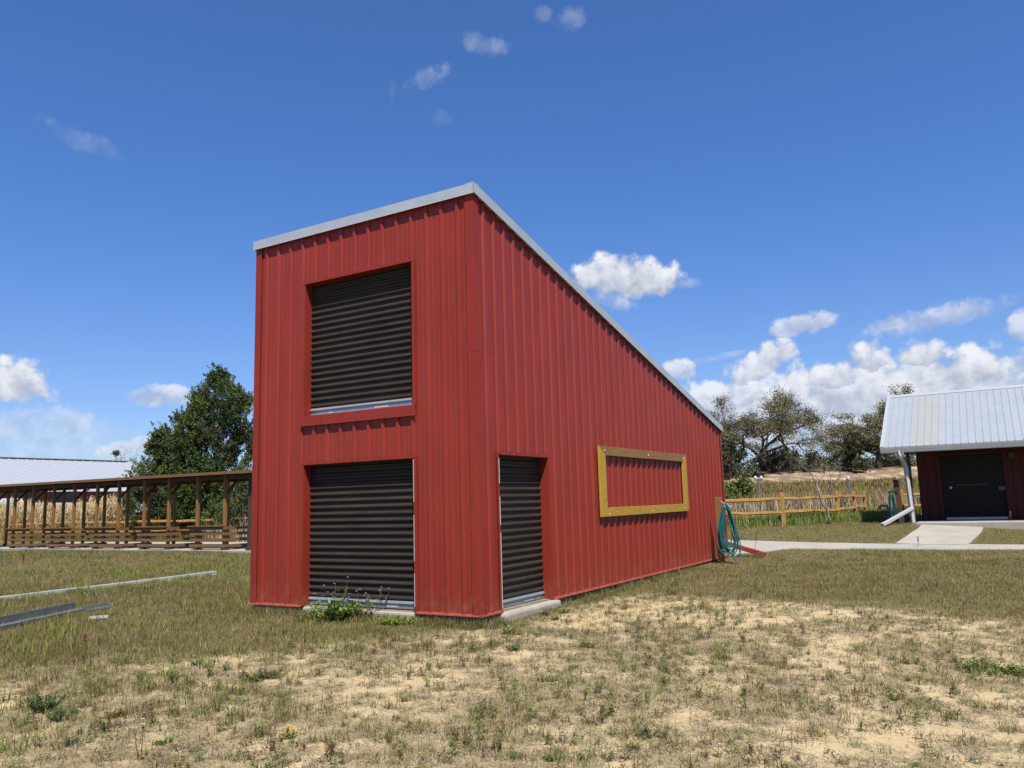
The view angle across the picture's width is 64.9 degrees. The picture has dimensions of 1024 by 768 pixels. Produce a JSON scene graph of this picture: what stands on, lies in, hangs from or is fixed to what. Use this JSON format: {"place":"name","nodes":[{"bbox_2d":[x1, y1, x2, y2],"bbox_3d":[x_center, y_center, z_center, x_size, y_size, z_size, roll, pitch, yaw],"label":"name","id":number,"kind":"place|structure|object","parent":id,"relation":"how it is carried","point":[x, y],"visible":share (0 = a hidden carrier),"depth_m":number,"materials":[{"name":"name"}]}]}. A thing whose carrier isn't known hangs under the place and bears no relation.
{"place":"outdoors","nodes":[
{"label":"outdoors","id":0,"kind":"place"},
{"bbox_2d":[0,466,1023,767],"bbox_3d":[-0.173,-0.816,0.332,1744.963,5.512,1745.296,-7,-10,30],"label":"ground","id":1,"kind":"structure","parent":0,"point":[898,740],"depth_m":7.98,"materials":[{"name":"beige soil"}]},
{"bbox_2d":[0,498,21,506],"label":"outbuilding","id":2,"kind":"structure","parent":1,"relation":"on","point":[2,500],"depth_m":61.79,"materials":[{"name":"white"}]},
{"bbox_2d":[0,602,85,630],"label":"grey channel","id":3,"kind":"object","parent":1,"relation":"on","point":[22,616],"visible":0.81,"depth_m":13.55,"materials":[{"name":"metal"}]},
{"bbox_2d":[23,690,67,712],"bbox_3d":[-4.399,2.978,7.557,0.383,0.191,0.353,-7,-10,30],"label":"bushy weed","id":4,"kind":"object","parent":1,"relation":"on","point":[32,703],"visible":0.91,"depth_m":7.50,"materials":[{"name":"green plant"}]},
{"bbox_2d":[47,704,78,721],"bbox_3d":[-4.030,2.935,7.181,0.277,0.142,0.296,-7,-10,30],"label":"bushy weed","id":5,"kind":"object","parent":1,"relation":"on","point":[61,715],"visible":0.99,"depth_m":7.17,"materials":[{"name":"green plant"}]},
{"bbox_2d":[63,737,75,747],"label":"bushy weed","id":6,"kind":"object","parent":1,"relation":"on","point":[67,743],"visible":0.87,"depth_m":6.34,"materials":[{"name":"green plant"}]},
{"bbox_2d":[0,492,138,539],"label":"tall dry reeds","id":7,"kind":"object","parent":1,"relation":"on","point":[111,510],"visible":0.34,"depth_m":48.28,"materials":[{"name":"beige plant"}]},
{"bbox_2d":[0,457,154,523],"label":"long barn","id":8,"kind":"structure","parent":1,"relation":"on","point":[16,470],"depth_m":84.86,"materials":[{"name":"white metal"}]},
{"bbox_2d":[17,493,40,499],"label":"window","id":9,"kind":"structure","parent":8,"relation":"in","point":[19,494],"depth_m":74.55,"materials":[{"name":"black glass"}]},
{"bbox_2d":[51,493,72,499],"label":"window","id":10,"kind":"structure","parent":8,"relation":"in","point":[68,495],"depth_m":77.50,"materials":[{"name":"black glass"}]},
{"bbox_2d":[93,492,113,498],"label":"window","id":11,"kind":"structure","parent":8,"relation":"in","point":[108,493],"depth_m":80.85,"materials":[{"name":"black glass"}]},
{"bbox_2d":[82,603,111,610],"bbox_3d":[-7.591,4.076,14.749,0.104,0.089,0.517,-7,-10,30],"label":"metal offcut","id":12,"kind":"object","parent":1,"relation":"on","point":[97,606],"visible":0.96,"depth_m":14.76,"materials":[{"name":"grey metal"}]},
{"bbox_2d":[90,615,107,618],"bbox_3d":[-6.944,3.918,13.544,0.276,0.048,0.060,2,-9,-22],"label":"metal offcut","id":13,"kind":"object","parent":1,"relation":"on","point":[105,616],"visible":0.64,"depth_m":13.54,"materials":[{"name":"silver metal"}]},
{"bbox_2d":[0,571,216,598],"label":"white channel","id":14,"kind":"object","parent":1,"relation":"on","point":[112,584],"visible":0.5,"depth_m":18.86,"materials":[{"name":"white metal"}]},
{"bbox_2d":[103,708,125,718],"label":"leafy weed","id":15,"kind":"object","parent":1,"relation":"on","point":[117,712],"visible":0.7,"depth_m":7.22,"materials":[{"name":"green plant"}]},
{"bbox_2d":[110,450,120,456],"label":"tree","id":16,"kind":"object","parent":1,"relation":"on","point":[116,452],"visible":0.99,"depth_m":149.82,"materials":[{"name":"green plant"}]},
{"bbox_2d":[0,542,250,553],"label":"pavement slab","id":17,"kind":"structure","parent":1,"relation":"on","point":[239,549],"depth_m":31.28,"materials":[{"name":"concrete"}]},
{"bbox_2d":[0,470,251,550],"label":"timber pavilion","id":18,"kind":"structure","parent":17,"relation":"on","point":[197,479],"depth_m":30.51,"materials":[{"name":"brown wood"}]},
{"bbox_2d":[8,517,247,541],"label":"split rail fence","id":19,"kind":"object","parent":1,"relation":"on","point":[121,522],"visible":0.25,"depth_m":41.90,"materials":[{"name":"brown wood"}]},
{"bbox_2d":[116,450,139,462],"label":"tree","id":20,"kind":"object","parent":1,"relation":"on","point":[130,459],"visible":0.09,"depth_m":120.66,"materials":[{"name":"green plant"}]},
{"bbox_2d":[132,718,144,759],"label":"tall stemmed weed","id":21,"kind":"object","parent":1,"relation":"on","point":[142,740],"visible":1,"depth_m":5.95,"materials":[{"name":"brown plant"}]},
{"bbox_2d":[118,426,202,536],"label":"cedar tree","id":22,"kind":"object","parent":1,"relation":"on","point":[155,443],"visible":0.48,"depth_m":42.42,"materials":[{"name":"green plant"}]},
{"bbox_2d":[151,736,174,744],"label":"leafy weed","id":23,"kind":"object","parent":1,"relation":"on","point":[165,739],"visible":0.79,"depth_m":6.35,"materials":[{"name":"green plant"}]},
{"bbox_2d":[142,405,227,531],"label":"cedar tree","id":24,"kind":"object","parent":1,"relation":"on","point":[189,421],"visible":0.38,"depth_m":43.97,"materials":[{"name":"green plant"}]},
{"bbox_2d":[0,561,379,767],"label":"green grass tufts","id":25,"kind":"object","parent":1,"relation":"on","point":[55,626],"visible":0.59,"depth_m":12.16,"materials":[{"name":"green plant"}]},
{"bbox_2d":[190,657,203,665],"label":"leafy weed","id":26,"kind":"object","parent":1,"relation":"on","point":[196,663],"visible":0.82,"depth_m":9.47,"materials":[{"name":"green plant"}]},
{"bbox_2d":[148,362,253,531],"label":"cedar tree","id":27,"kind":"object","parent":1,"relation":"on","point":[236,402],"visible":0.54,"depth_m":45.01,"materials":[{"name":"green plant"}]},
{"bbox_2d":[190,498,235,535],"bbox_3d":[-14.674,6.628,39.030,2.276,2.303,2.109,-7,-10,30],"label":"cedar bush","id":28,"kind":"object","parent":1,"relation":"on","point":[211,513],"visible":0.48,"depth_m":38.76,"materials":[{"name":"green plant"}]},
{"bbox_2d":[209,481,247,540],"bbox_3d":[-12.712,5.847,37.678,3.088,3.338,3.361,-7,-10,30],"label":"cedar bush","id":29,"kind":"object","parent":1,"relation":"on","point":[242,489],"visible":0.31,"depth_m":37.15,"materials":[{"name":"green plant"}]},
{"bbox_2d":[236,667,289,681],"bbox_3d":[-2.696,3.149,8.742,0.572,0.106,0.478,3,-9,-28],"label":"leafy weed","id":30,"kind":"object","parent":1,"relation":"on","point":[271,673],"visible":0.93,"depth_m":8.71,"materials":[{"name":"green plant"}]},
{"bbox_2d":[280,726,297,738],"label":"yellow flower weed","id":31,"kind":"object","parent":1,"relation":"on","point":[292,730],"visible":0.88,"depth_m":6.37,"materials":[{"name":"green plant"}]},
{"bbox_2d":[296,605,336,621],"bbox_3d":[-3.040,3.574,12.517,0.599,0.267,0.650,2,-9,-22],"label":"leafy weed","id":32,"kind":"object","parent":1,"relation":"on","point":[304,617],"visible":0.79,"depth_m":12.48,"materials":[{"name":"green plant"}]},
{"bbox_2d":[305,577,369,620],"bbox_3d":[-2.776,3.404,12.766,1.042,0.646,0.937,-7,-10,30],"label":"flowering weed","id":33,"kind":"object","parent":1,"relation":"on","point":[339,611],"visible":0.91,"depth_m":12.55,"materials":[{"name":"green plant"}]},
{"bbox_2d":[350,587,389,617],"bbox_3d":[-2.181,3.451,12.673,0.564,0.498,0.709,-7,-10,30],"label":"flowering weed","id":34,"kind":"object","parent":1,"relation":"on","point":[371,607],"visible":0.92,"depth_m":12.61,"materials":[{"name":"green plant"}]},
{"bbox_2d":[375,614,422,624],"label":"leafy weed","id":35,"kind":"object","parent":1,"relation":"on","point":[391,619],"visible":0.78,"depth_m":12.02,"materials":[{"name":"green plant"}]},
{"bbox_2d":[2,503,921,541],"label":"wooden fence","id":36,"kind":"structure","parent":1,"relation":"on","point":[873,514],"depth_m":30.29,"materials":[{"name":"brown wood"}]},
{"bbox_2d":[248,182,765,624],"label":"red building","id":37,"kind":"structure","parent":1,"relation":"on","point":[473,400],"depth_m":13.64,"materials":[{"name":"paint"}]},
{"bbox_2d":[310,265,412,415],"bbox_3d":[-2.530,-0.757,13.638,2.465,2.448,0.046,-7,-10,30],"label":"roller door","id":38,"kind":"structure","parent":37,"relation":"in","point":[361,326],"depth_m":13.63,"materials":[{"name":"metal"}]},
{"bbox_2d":[309,459,414,610],"bbox_3d":[-2.442,2.344,13.183,2.465,2.559,0.046,-7,-10,30],"label":"roller door","id":39,"kind":"structure","parent":37,"relation":"in","point":[362,513],"depth_m":13.16,"materials":[{"name":"metal"}]},
{"bbox_2d":[499,456,544,607],"bbox_3d":[0.091,2.265,13.065,0.046,2.559,1.679,-7,-10,30],"label":"roller door","id":40,"kind":"structure","parent":37,"relation":"in","point":[522,580],"depth_m":13.13,"materials":[{"name":"metal"}]},
{"bbox_2d":[502,625,514,632],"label":"leafy weed","id":41,"kind":"object","parent":1,"relation":"on","point":[509,628],"visible":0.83,"depth_m":11.04,"materials":[{"name":"green plant"}]},
{"bbox_2d":[0,514,1023,674],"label":"lawn grass","id":42,"kind":"structure","parent":1,"relation":"on","point":[218,589],"depth_m":15.59,"materials":[{"name":"green plant"}]},
{"bbox_2d":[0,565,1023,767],"bbox_3d":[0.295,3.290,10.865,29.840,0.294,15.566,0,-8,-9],"label":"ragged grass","id":43,"kind":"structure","parent":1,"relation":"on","point":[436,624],"depth_m":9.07,"materials":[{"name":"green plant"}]},
{"bbox_2d":[0,586,1023,767],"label":"wild forbs","id":44,"kind":"object","parent":1,"relation":"on","point":[611,705],"visible":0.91,"depth_m":7.58,"materials":[{"name":"green plant"}]},
{"bbox_2d":[0,590,1023,767],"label":"ground weeds","id":45,"kind":"object","parent":1,"relation":"on","point":[626,755],"visible":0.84,"depth_m":8.02,"materials":[{"name":"green plant"}]},
{"bbox_2d":[505,644,519,650],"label":"leafy weed","id":46,"kind":"object","parent":1,"relation":"on","point":[515,648],"visible":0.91,"depth_m":9.81,"materials":[{"name":"green plant"}]},
{"bbox_2d":[543,750,565,760],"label":"leafy weed","id":47,"kind":"object","parent":1,"relation":"on","point":[550,757],"visible":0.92,"depth_m":5.68,"materials":[{"name":"green plant"}]},
{"bbox_2d":[200,475,920,541],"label":"marsh grass","id":48,"kind":"structure","parent":1,"relation":"on","point":[875,489],"depth_m":51.56,"materials":[{"name":"beige plant"}]},
{"bbox_2d":[557,608,570,613],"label":"leafy weed","id":49,"kind":"object","parent":1,"relation":"on","point":[563,610],"visible":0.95,"depth_m":12.73,"materials":[{"name":"green plant"}]},
{"bbox_2d":[636,726,667,738],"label":"leafy weed","id":50,"kind":"object","parent":1,"relation":"on","point":[654,734],"visible":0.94,"depth_m":6.19,"materials":[{"name":"green plant"}]},
{"bbox_2d":[715,497,731,562],"bbox_3d":[5.467,3.883,20.578,0.496,1.968,0.153,-9,-11,40],"label":"hose post","id":51,"kind":"object","parent":1,"relation":"on","point":[718,509],"visible":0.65,"depth_m":20.69,"materials":[{"name":"brown wood"}]},
{"bbox_2d":[717,503,740,560],"bbox_3d":[5.474,3.762,20.444,0.607,1.453,0.182,-1,-8,-2],"label":"garden hose","id":52,"kind":"object","parent":51,"relation":"hanging from","point":[721,529],"visible":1,"depth_m":20.40,"materials":[{"name":"teal rubber"}]},
{"bbox_2d":[724,467,755,507],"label":"bush","id":53,"kind":"object","parent":1,"relation":"on","point":[742,487],"visible":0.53,"depth_m":41.45,"materials":[{"name":"green plant"}]},
{"bbox_2d":[722,437,764,479],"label":"bush","id":54,"kind":"object","parent":1,"relation":"on","point":[730,453],"visible":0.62,"depth_m":101.77,"materials":[{"name":"green plant"}]},
{"bbox_2d":[754,476,762,496],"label":"marsh post","id":55,"kind":"object","parent":1,"relation":"on","point":[758,479],"visible":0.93,"depth_m":55.48,"materials":[{"name":"grey metal"}]},
{"bbox_2d":[707,384,839,472],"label":"oak tree","id":56,"kind":"object","parent":1,"relation":"on","point":[782,407],"visible":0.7,"depth_m":105.25,"materials":[{"name":"green plant"}]},
{"bbox_2d":[763,445,801,470],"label":"bush","id":57,"kind":"object","parent":1,"relation":"on","point":[785,456],"visible":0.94,"depth_m":104.84,"materials":[{"name":"green plant"}]},
{"bbox_2d":[725,491,867,525],"bbox_3d":[11.329,5.044,31.991,12.612,1.506,4.239,2,-9,-26],"label":"split rail fence","id":58,"kind":"object","parent":1,"relation":"on","point":[782,512],"visible":0.56,"depth_m":29.70,"materials":[{"name":"brown wood"}]},
{"bbox_2d":[801,448,828,471],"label":"bush","id":59,"kind":"object","parent":1,"relation":"on","point":[809,460],"visible":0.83,"depth_m":104.34,"materials":[{"name":"green plant"}]},
{"bbox_2d":[788,444,847,523],"bbox_3d":[11.126,3.666,29.397,2.333,3.087,1.627,3,-10,-31],"label":"bare sapling","id":60,"kind":"object","parent":1,"relation":"on","point":[823,504],"visible":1,"depth_m":29.31,"materials":[{"name":"grey plant"}]},
{"bbox_2d":[728,443,916,471],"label":"scrub","id":61,"kind":"object","parent":1,"relation":"on","point":[871,461],"visible":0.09,"depth_m":116.58,"materials":[{"name":"green plant"}]},
{"bbox_2d":[847,476,850,494],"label":"marsh post","id":62,"kind":"object","parent":1,"relation":"on","point":[848,482],"visible":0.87,"depth_m":55.43,"materials":[{"name":"grey metal"}]},
{"bbox_2d":[831,434,880,472],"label":"bush","id":63,"kind":"object","parent":1,"relation":"on","point":[852,450],"visible":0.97,"depth_m":103.57,"materials":[{"name":"green plant"}]},
{"bbox_2d":[813,380,914,470],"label":"oak tree","id":64,"kind":"object","parent":1,"relation":"on","point":[850,428],"visible":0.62,"depth_m":107.23,"materials":[{"name":"green plant"}]},
{"bbox_2d":[728,540,1023,554],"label":"footpath","id":65,"kind":"structure","parent":1,"relation":"on","point":[768,546],"depth_m":23.47,"materials":[{"name":"concrete"}]},
{"bbox_2d":[879,505,889,518],"bbox_3d":[13.704,4.868,29.618,0.365,0.858,0.110,-7,-10,30],"label":"bent pipe","id":66,"kind":"object","parent":1,"relation":"on","point":[888,513],"visible":0.81,"depth_m":29.57,"materials":[{"name":"black metal"}]},
{"bbox_2d":[886,479,904,522],"bbox_3d":[13.797,4.379,28.999,0.537,1.859,0.175,-7,-10,30],"label":"hose post","id":67,"kind":"object","parent":1,"relation":"on","point":[896,491],"visible":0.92,"depth_m":28.93,"materials":[{"name":"brown wood"}]},
{"bbox_2d":[888,493,896,521],"bbox_3d":[13.662,4.422,28.921,0.239,1.039,0.080,-7,-10,30],"label":"garden hose","id":68,"kind":"object","parent":67,"relation":"hanging from","point":[891,495],"visible":0.88,"depth_m":28.93,"materials":[{"name":"teal rubber"}]},
{"bbox_2d":[900,490,920,510],"bbox_3d":[19.912,5.464,36.464,4.799,1.488,0.277,-1,-8,-2],"label":"split rail fence","id":69,"kind":"object","parent":1,"relation":"on","point":[902,498],"visible":0.12,"depth_m":36.33,"materials":[{"name":"brown wood"}]},
{"bbox_2d":[895,524,982,543],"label":"walkway","id":70,"kind":"structure","parent":1,"relation":"on","point":[935,534],"depth_m":25.32,"materials":[{"name":"concrete"}]},
{"bbox_2d":[915,519,1023,529],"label":"shed slab","id":71,"kind":"structure","parent":1,"relation":"on","point":[1012,524],"depth_m":27.02,"materials":[{"name":"concrete"}]},
{"bbox_2d":[880,384,1023,525],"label":"metal roof shed","id":72,"kind":"structure","parent":71,"relation":"on","point":[966,446],"depth_m":29.11,"materials":[{"name":"silver metal"}]},
{"bbox_2d":[939,453,1008,519],"bbox_3d":[16.622,3.685,29.040,2.000,2.412,0.070,-7,-10,30],"label":"roller door","id":73,"kind":"structure","parent":72,"relation":"in","point":[973,485],"depth_m":29.04,"materials":[{"name":"black metal"}]},
{"bbox_2d":[947,654,1023,675],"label":"leafy weed","id":74,"kind":"object","parent":1,"relation":"on","point":[989,670],"visible":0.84,"depth_m":8.17,"materials":[{"name":"green plant"}]},
{"bbox_2d":[994,663,1023,673],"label":"leafy weed","id":75,"kind":"object","parent":1,"relation":"on","point":[1009,667],"visible":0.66,"depth_m":8.03,"materials":[{"name":"green plant"}]},
{"bbox_2d":[0,0,1023,490],"label":"sky","id":76,"kind":"structure","parent":0,"point":[823,200],"materials":[{"name":"blue"}]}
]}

